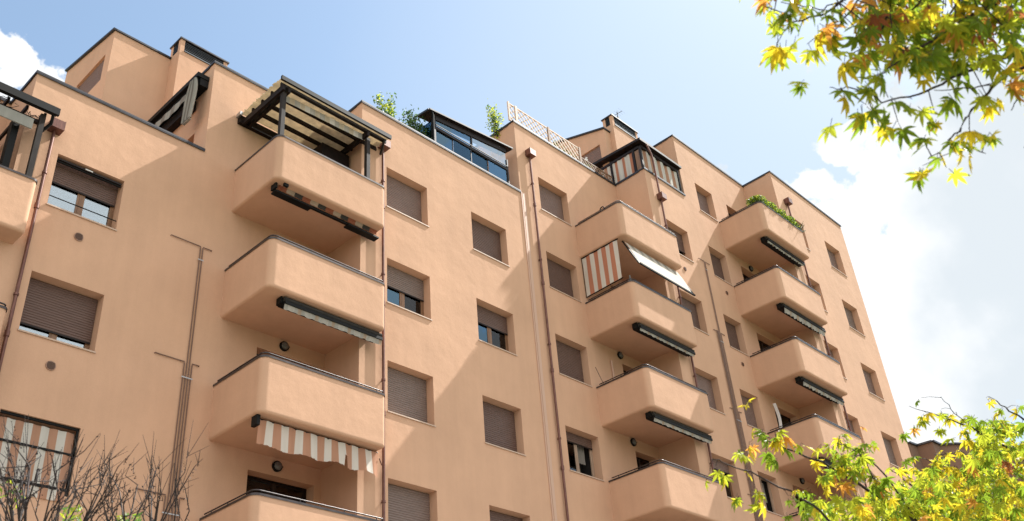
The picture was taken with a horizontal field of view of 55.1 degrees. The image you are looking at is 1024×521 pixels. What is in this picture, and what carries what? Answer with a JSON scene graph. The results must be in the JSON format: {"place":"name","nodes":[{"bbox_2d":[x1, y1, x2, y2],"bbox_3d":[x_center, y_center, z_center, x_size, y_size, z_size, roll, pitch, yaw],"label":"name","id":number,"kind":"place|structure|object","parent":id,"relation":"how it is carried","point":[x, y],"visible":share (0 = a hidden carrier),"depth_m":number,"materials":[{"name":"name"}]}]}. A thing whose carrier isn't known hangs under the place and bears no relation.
{"place":"outdoors","nodes":[
{"label":"outdoors","id":0,"kind":"place"},
{"bbox_2d":[0,0,1023,444],"label":"sky","id":1,"kind":"structure","parent":0,"point":[939,270],"materials":[{"name":"blue"}]},
{"bbox_2d":[907,440,1023,520],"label":"distant building","id":2,"kind":"structure","parent":0,"point":[929,450],"depth_m":54.87,"materials":[{"name":"brown brick"}]},
{"label":"ground","id":3,"kind":"structure","parent":0,"visible":0},
{"bbox_2d":[0,27,919,520],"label":"apartment building","id":4,"kind":"structure","parent":3,"relation":"on","point":[150,273],"depth_m":25.52,"materials":[{"name":"orange paint"}]},
{"bbox_2d":[0,82,60,176],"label":"pergola","id":5,"kind":"object","parent":4,"relation":"on","point":[17,118],"visible":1,"depth_m":20.36,"materials":[{"name":"brown wood"}]},
{"bbox_2d":[0,410,78,501],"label":"awning","id":6,"kind":"object","parent":4,"relation":"attached to","point":[54,441],"depth_m":18.12,"materials":[{"name":"multicoloured fabric"}]},
{"bbox_2d":[17,278,97,352],"bbox_3d":[-9.236,1.183,19.849,0.780,1.369,1.550,-30,-41,34],"label":"window","id":7,"kind":"structure","parent":4,"relation":"in","point":[50,312],"depth_m":19.85,"materials":[{"name":"brown plastic"}]},
{"bbox_2d":[46,157,121,231],"bbox_3d":[-9.303,-1.406,21.343,0.360,1.365,1.550,-30,-41,34],"label":"window","id":8,"kind":"structure","parent":4,"relation":"in","point":[76,190],"depth_m":21.47,"materials":[{"name":"brown plastic"}]},
{"bbox_2d":[148,71,209,132],"bbox_3d":[-8.971,-3.672,25.988,2.740,1.505,0.370,-30,-41,34],"label":"terrace awning","id":9,"kind":"object","parent":4,"relation":"attached to","point":[175,111],"visible":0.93,"depth_m":25.86,"materials":[{"name":"grey fabric"}]},
{"bbox_2d":[246,475,306,502],"bbox_3d":[-5.388,6.028,21.427,0.480,2.380,1.740,-30,-41,34],"label":"balcony door","id":10,"kind":"structure","parent":4,"relation":"in","point":[253,482],"depth_m":21.91,"materials":[{"name":"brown wood"}]},
{"bbox_2d":[272,461,282,471],"bbox_3d":[-5.189,4.557,21.780,0.108,0.250,0.260,-30,-41,34],"label":"wall lamp","id":11,"kind":"object","parent":4,"relation":"attached to","point":[277,466],"visible":1,"depth_m":21.73,"materials":[{"name":"black metal"}]},
{"bbox_2d":[279,341,289,350],"bbox_3d":[-5.408,2.033,23.405,0.108,0.250,0.260,-30,-41,34],"label":"wall lamp","id":12,"kind":"object","parent":4,"relation":"attached to","point":[283,345],"visible":1,"depth_m":23.35,"materials":[{"name":"black metal"}]},
{"bbox_2d":[236,75,391,178],"bbox_3d":[-5.159,-2.854,25.745,1.965,1.835,3.631,-30,-41,34],"label":"pergola","id":13,"kind":"object","parent":4,"relation":"on","point":[291,109],"visible":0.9,"depth_m":25.90,"materials":[{"name":"brown wood"}]},
{"bbox_2d":[251,414,381,476],"bbox_3d":[-4.025,4.019,20.854,0.200,0.656,3.429,-30,-40,33],"label":"drop awning","id":14,"kind":"object","parent":4,"relation":"attached to","point":[284,438],"visible":1,"depth_m":20.64,"materials":[{"name":"multicoloured fabric"}]},
{"bbox_2d":[271,182,378,241],"bbox_3d":[-4.514,-1.193,24.165,0.360,0.210,3.160,-30,-41,34],"label":"retracted awning","id":15,"kind":"object","parent":4,"relation":"attached to","point":[307,207],"visible":1,"depth_m":24.05,"materials":[{"name":"black metal"}]},
{"bbox_2d":[276,296,382,344],"bbox_3d":[-4.171,1.442,22.652,0.320,0.341,2.850,-30,-41,34],"label":"retracted awning","id":16,"kind":"object","parent":4,"relation":"attached to","point":[321,317],"visible":1,"depth_m":22.46,"materials":[{"name":"grey fabric"}]},
{"bbox_2d":[372,92,396,118],"bbox_3d":[-3.765,-4.411,29.236,0.600,1.623,0.956,-16,-34,16],"label":"roof shrub","id":17,"kind":"object","parent":4,"relation":"on","point":[390,109],"visible":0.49,"depth_m":29.31,"materials":[{"name":"green plant"}]},
{"bbox_2d":[386,175,428,227],"bbox_3d":[-2.982,-1.698,27.264,0.299,1.359,1.530,-30,-41,34],"label":"window","id":18,"kind":"structure","parent":4,"relation":"in","point":[403,199],"depth_m":27.44,"materials":[{"name":"brown plastic"}]},
{"bbox_2d":[388,484,429,520],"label":"window","id":19,"kind":"structure","parent":4,"relation":"in","point":[404,504],"depth_m":22.68,"materials":[{"name":"brown plastic"}]},
{"bbox_2d":[387,265,432,320],"bbox_3d":[-2.787,0.815,25.670,0.360,1.365,1.530,-30,-41,34],"label":"window","id":20,"kind":"structure","parent":4,"relation":"in","point":[404,291],"depth_m":25.84,"materials":[{"name":"brown plastic"}]},
{"bbox_2d":[387,367,435,426],"bbox_3d":[-2.547,3.308,24.040,0.299,1.359,1.530,-30,-41,34],"label":"window","id":21,"kind":"structure","parent":4,"relation":"in","point":[407,398],"depth_m":24.19,"materials":[{"name":"brown plastic"}]},
{"bbox_2d":[398,105,431,138],"bbox_3d":[-2.892,-3.797,29.691,0.956,1.834,1.354,-30,-41,34],"label":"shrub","id":22,"kind":"object","parent":4,"relation":"on","point":[414,125],"visible":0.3,"depth_m":29.70,"materials":[{"name":"green plant"}]},
{"bbox_2d":[417,108,512,183],"bbox_3d":[-1.969,-2.859,31.149,2.275,2.596,3.720,-30,-41,34],"label":"glazed veranda","id":23,"kind":"object","parent":4,"relation":"on","point":[487,152],"visible":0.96,"depth_m":30.80,"materials":[{"name":"glass"}]},
{"bbox_2d":[471,219,509,266],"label":"window","id":24,"kind":"structure","parent":4,"relation":"in","point":[486,241],"depth_m":29.50,"materials":[{"name":"brown plastic"}]},
{"bbox_2d":[485,98,503,138],"bbox_3d":[-0.595,-4.744,33.851,0.637,1.968,0.808,-30,-41,34],"label":"roof shrub","id":25,"kind":"object","parent":4,"relation":"on","point":[495,128],"visible":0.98,"depth_m":33.76,"materials":[{"name":"green plant"}]},
{"bbox_2d":[477,305,517,355],"bbox_3d":[-0.546,1.938,27.716,0.360,1.365,1.520,-30,-41,34],"label":"window","id":26,"kind":"structure","parent":4,"relation":"in","point":[492,327],"depth_m":27.91,"materials":[{"name":"brown plastic"}]},
{"bbox_2d":[483,401,525,455],"bbox_3d":[-0.307,4.431,26.085,0.299,1.359,1.520,-30,-41,34],"label":"window","id":27,"kind":"structure","parent":4,"relation":"in","point":[499,423],"depth_m":26.25,"materials":[{"name":"brown plastic"}]},
{"bbox_2d":[489,510,522,520],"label":"window","id":28,"kind":"structure","parent":4,"relation":"in","point":[494,516],"depth_m":24.82,"materials":[{"name":"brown wood"}]},
{"bbox_2d":[539,185,571,225],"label":"window","id":29,"kind":"structure","parent":4,"relation":"in","point":[551,203],"depth_m":33.24,"materials":[{"name":"brown plastic"}]},
{"bbox_2d":[507,101,612,181],"bbox_3d":[1.820,-4.087,35.205,0.060,0.946,5.626,-30,-41,34],"label":"trellis","id":30,"kind":"object","parent":4,"relation":"attached to","point":[548,133],"visible":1,"depth_m":34.81,"materials":[{"name":"white wood"}]},
{"bbox_2d":[547,258,581,302],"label":"window","id":31,"kind":"structure","parent":4,"relation":"in","point":[560,281],"depth_m":31.61,"materials":[{"name":"brown plastic"}]},
{"bbox_2d":[556,340,592,386],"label":"window","id":32,"kind":"structure","parent":4,"relation":"in","point":[569,358],"depth_m":29.99,"materials":[{"name":"brown plastic"}]},
{"bbox_2d":[566,431,604,481],"bbox_3d":[1.816,5.678,28.318,0.780,1.369,1.510,-30,-41,34],"label":"window","id":33,"kind":"structure","parent":4,"relation":"in","point":[580,454],"depth_m":28.59,"materials":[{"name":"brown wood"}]},
{"bbox_2d":[581,238,622,297],"bbox_3d":[2.908,0.249,31.755,1.550,1.535,0.044,-30,-41,34],"label":"side screen","id":34,"kind":"object","parent":4,"relation":"attached to","point":[601,267],"visible":1,"depth_m":31.76,"materials":[{"name":"multicoloured fabric"}]},
{"bbox_2d":[617,352,622,358],"bbox_3d":[3.521,3.058,31.756,0.108,0.250,0.260,-30,-41,34],"label":"wall lamp","id":35,"kind":"object","parent":4,"relation":"attached to","point":[620,355],"visible":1,"depth_m":31.69,"materials":[{"name":"black metal"}]},
{"bbox_2d":[630,438,636,445],"bbox_3d":[3.753,5.572,30.153,0.108,0.250,0.260,-30,-41,34],"label":"wall lamp","id":36,"kind":"object","parent":4,"relation":"attached to","point":[633,441],"visible":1,"depth_m":30.09,"materials":[{"name":"black metal"}]},
{"bbox_2d":[592,137,681,192],"bbox_3d":[4.932,-2.763,37.478,2.370,2.398,2.670,-30,-41,34],"label":"curtained veranda","id":37,"kind":"object","parent":4,"relation":"attached to","point":[630,158],"visible":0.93,"depth_m":37.06,"materials":[{"name":"fabric"}]},
{"bbox_2d":[636,457,649,468],"bbox_3d":[3.861,7.226,30.060,0.480,2.380,1.060,-30,-41,34],"label":"balcony door","id":38,"kind":"structure","parent":4,"relation":"in","point":[640,462],"depth_m":30.59,"materials":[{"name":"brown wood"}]},
{"bbox_2d":[622,241,695,295],"bbox_3d":[4.844,0.272,32.343,0.553,1.183,3.040,-30,-41,34],"label":"projecting awning","id":39,"kind":"object","parent":4,"relation":"attached to","point":[667,273],"visible":1,"depth_m":32.22,"materials":[{"name":"beige fabric"}]},
{"bbox_2d":[632,322,695,356],"bbox_3d":[4.828,2.557,31.113,0.320,0.291,2.990,-30,-41,34],"label":"retracted awning","id":40,"kind":"object","parent":4,"relation":"attached to","point":[662,339],"visible":1,"depth_m":30.96,"materials":[{"name":"grey fabric"}]},
{"bbox_2d":[645,411,712,443],"bbox_3d":[5.039,5.064,29.490,0.320,0.311,3.050,-30,-41,34],"label":"retracted awning","id":41,"kind":"object","parent":4,"relation":"attached to","point":[671,424],"visible":1,"depth_m":29.28,"materials":[{"name":"black metal"}]},
{"bbox_2d":[668,227,693,262],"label":"window","id":42,"kind":"structure","parent":4,"relation":"in","point":[679,237],"depth_m":36.02,"materials":[{"name":"brown plastic"}]},
{"bbox_2d":[681,297,708,335],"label":"window","id":43,"kind":"structure","parent":4,"relation":"in","point":[692,307],"depth_m":34.37,"materials":[{"name":"brown plastic"}]},
{"bbox_2d":[696,191,717,221],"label":"window","id":44,"kind":"structure","parent":4,"relation":"in","point":[703,204],"depth_m":39.18,"materials":[{"name":"brown plastic"}]},
{"bbox_2d":[696,374,725,414],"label":"window","id":45,"kind":"structure","parent":4,"relation":"in","point":[704,384],"depth_m":32.72,"materials":[{"name":"brown plastic"}]},
{"bbox_2d":[710,253,732,285],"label":"window","id":46,"kind":"structure","parent":4,"relation":"in","point":[716,263],"depth_m":37.54,"materials":[{"name":"brown plastic"}]},
{"bbox_2d":[713,460,743,502],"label":"window","id":47,"kind":"structure","parent":4,"relation":"in","point":[723,467],"depth_m":31.16,"materials":[{"name":"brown wood"}]},
{"bbox_2d":[725,321,748,356],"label":"window","id":48,"kind":"structure","parent":4,"relation":"in","point":[731,331],"depth_m":35.93,"materials":[{"name":"brown plastic"}]},
{"bbox_2d":[741,395,766,432],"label":"window","id":49,"kind":"structure","parent":4,"relation":"in","point":[749,413],"depth_m":34.30,"materials":[{"name":"brown plastic"}]},
{"bbox_2d":[758,340,769,350],"bbox_3d":[9.640,4.111,37.056,0.060,2.375,1.622,-30,-41,34],"label":"balcony door","id":50,"kind":"structure","parent":4,"relation":"in","point":[762,345],"depth_m":37.63,"materials":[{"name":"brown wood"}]},
{"bbox_2d":[759,478,783,516],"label":"window","id":51,"kind":"structure","parent":4,"relation":"in","point":[765,486],"depth_m":32.94,"materials":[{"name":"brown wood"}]},
{"bbox_2d":[746,195,798,226],"bbox_3d":[10.443,-1.820,39.123,0.768,0.644,3.121,-30,-41,34],"label":"balcony hedge","id":52,"kind":"object","parent":4,"relation":"on","point":[754,198],"visible":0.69,"depth_m":38.61,"materials":[{"name":"green plant"}]},
{"bbox_2d":[773,403,781,427],"bbox_3d":[9.376,5.551,34.546,0.100,1.100,0.170,-30,-41,34],"label":"curved panel","id":53,"kind":"object","parent":4,"relation":"on","point":[778,414],"visible":0.74,"depth_m":34.65,"materials":[{"name":"white plastic"}]},
{"bbox_2d":[760,236,804,266],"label":"retracted awning","id":54,"kind":"object","parent":4,"relation":"attached to","point":[780,250],"visible":1,"depth_m":38.30,"materials":[{"name":"black metal"}]},
{"bbox_2d":[775,412,790,426],"bbox_3d":[9.706,6.701,35.561,0.480,2.380,1.630,-30,-41,34],"label":"balcony door","id":55,"kind":"structure","parent":4,"relation":"in","point":[785,420],"depth_m":36.21,"materials":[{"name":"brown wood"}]},
{"bbox_2d":[776,303,825,335],"bbox_3d":[10.882,2.280,36.859,0.320,0.414,3.130,-30,-41,34],"label":"retracted awning","id":56,"kind":"object","parent":4,"relation":"attached to","point":[798,317],"visible":1,"depth_m":36.62,"materials":[{"name":"grey fabric"}]},
{"bbox_2d":[795,494,807,510],"bbox_3d":[9.924,9.204,33.949,0.480,2.380,1.630,-30,-41,34],"label":"balcony door","id":57,"kind":"structure","parent":4,"relation":"in","point":[796,497],"depth_m":34.29,"materials":[{"name":"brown wood"}]},
{"bbox_2d":[795,376,844,405],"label":"retracted awning","id":58,"kind":"object","parent":4,"relation":"attached to","point":[816,389],"visible":1,"depth_m":35.03,"materials":[{"name":"grey fabric"}]},
{"bbox_2d":[827,249,847,276],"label":"window","id":59,"kind":"structure","parent":4,"relation":"in","point":[832,257],"depth_m":43.58,"materials":[{"name":"brown plastic"}]},
{"bbox_2d":[816,457,865,482],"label":"retracted awning","id":60,"kind":"object","parent":4,"relation":"attached to","point":[828,462],"visible":0.12,"depth_m":32.90,"materials":[{"name":"grey fabric"}]},
{"bbox_2d":[844,307,865,336],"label":"window","id":61,"kind":"structure","parent":4,"relation":"in","point":[849,315],"depth_m":41.96,"materials":[{"name":"brown plastic"}]},
{"bbox_2d":[845,418,867,452],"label":"window","id":62,"kind":"structure","parent":4,"relation":"in","point":[850,422],"depth_m":36.91,"materials":[{"name":"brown wood"}]},
{"bbox_2d":[862,369,884,400],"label":"window","id":63,"kind":"structure","parent":4,"relation":"in","point":[867,376],"depth_m":40.34,"materials":[{"name":"brown plastic"}]},
{"bbox_2d":[882,437,898,467],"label":"window","id":64,"kind":"structure","parent":4,"relation":"in","point":[887,443],"depth_m":38.72,"materials":[{"name":"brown wood"}]},
{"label":"pavement","id":65,"kind":"structure","parent":0,"visible":0},
{"bbox_2d":[0,414,100,520],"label":"bare shrub","id":66,"kind":"object","parent":65,"relation":"on","point":[23,500],"visible":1,"depth_m":3.60,"materials":[{"name":"brown plant"}]},
{"bbox_2d":[26,431,159,520],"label":"bare shrub","id":67,"kind":"object","parent":65,"relation":"on","point":[87,517],"visible":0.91,"depth_m":3.82,"materials":[{"name":"brown plant"}]},
{"bbox_2d":[83,422,208,520],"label":"bare shrub","id":68,"kind":"object","parent":65,"relation":"on","point":[146,496],"visible":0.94,"depth_m":4.13,"materials":[{"name":"brown plant"}]},
{"bbox_2d":[705,396,1023,520],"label":"maple tree","id":69,"kind":"object","parent":65,"relation":"on","point":[987,452],"visible":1,"depth_m":3.72,"materials":[{"name":"green plant"}]},
{"bbox_2d":[738,0,1023,192],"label":"maple tree","id":70,"kind":"object","parent":65,"relation":"on","point":[962,31],"visible":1,"depth_m":2.35,"materials":[{"name":"green plant"}]}
]}

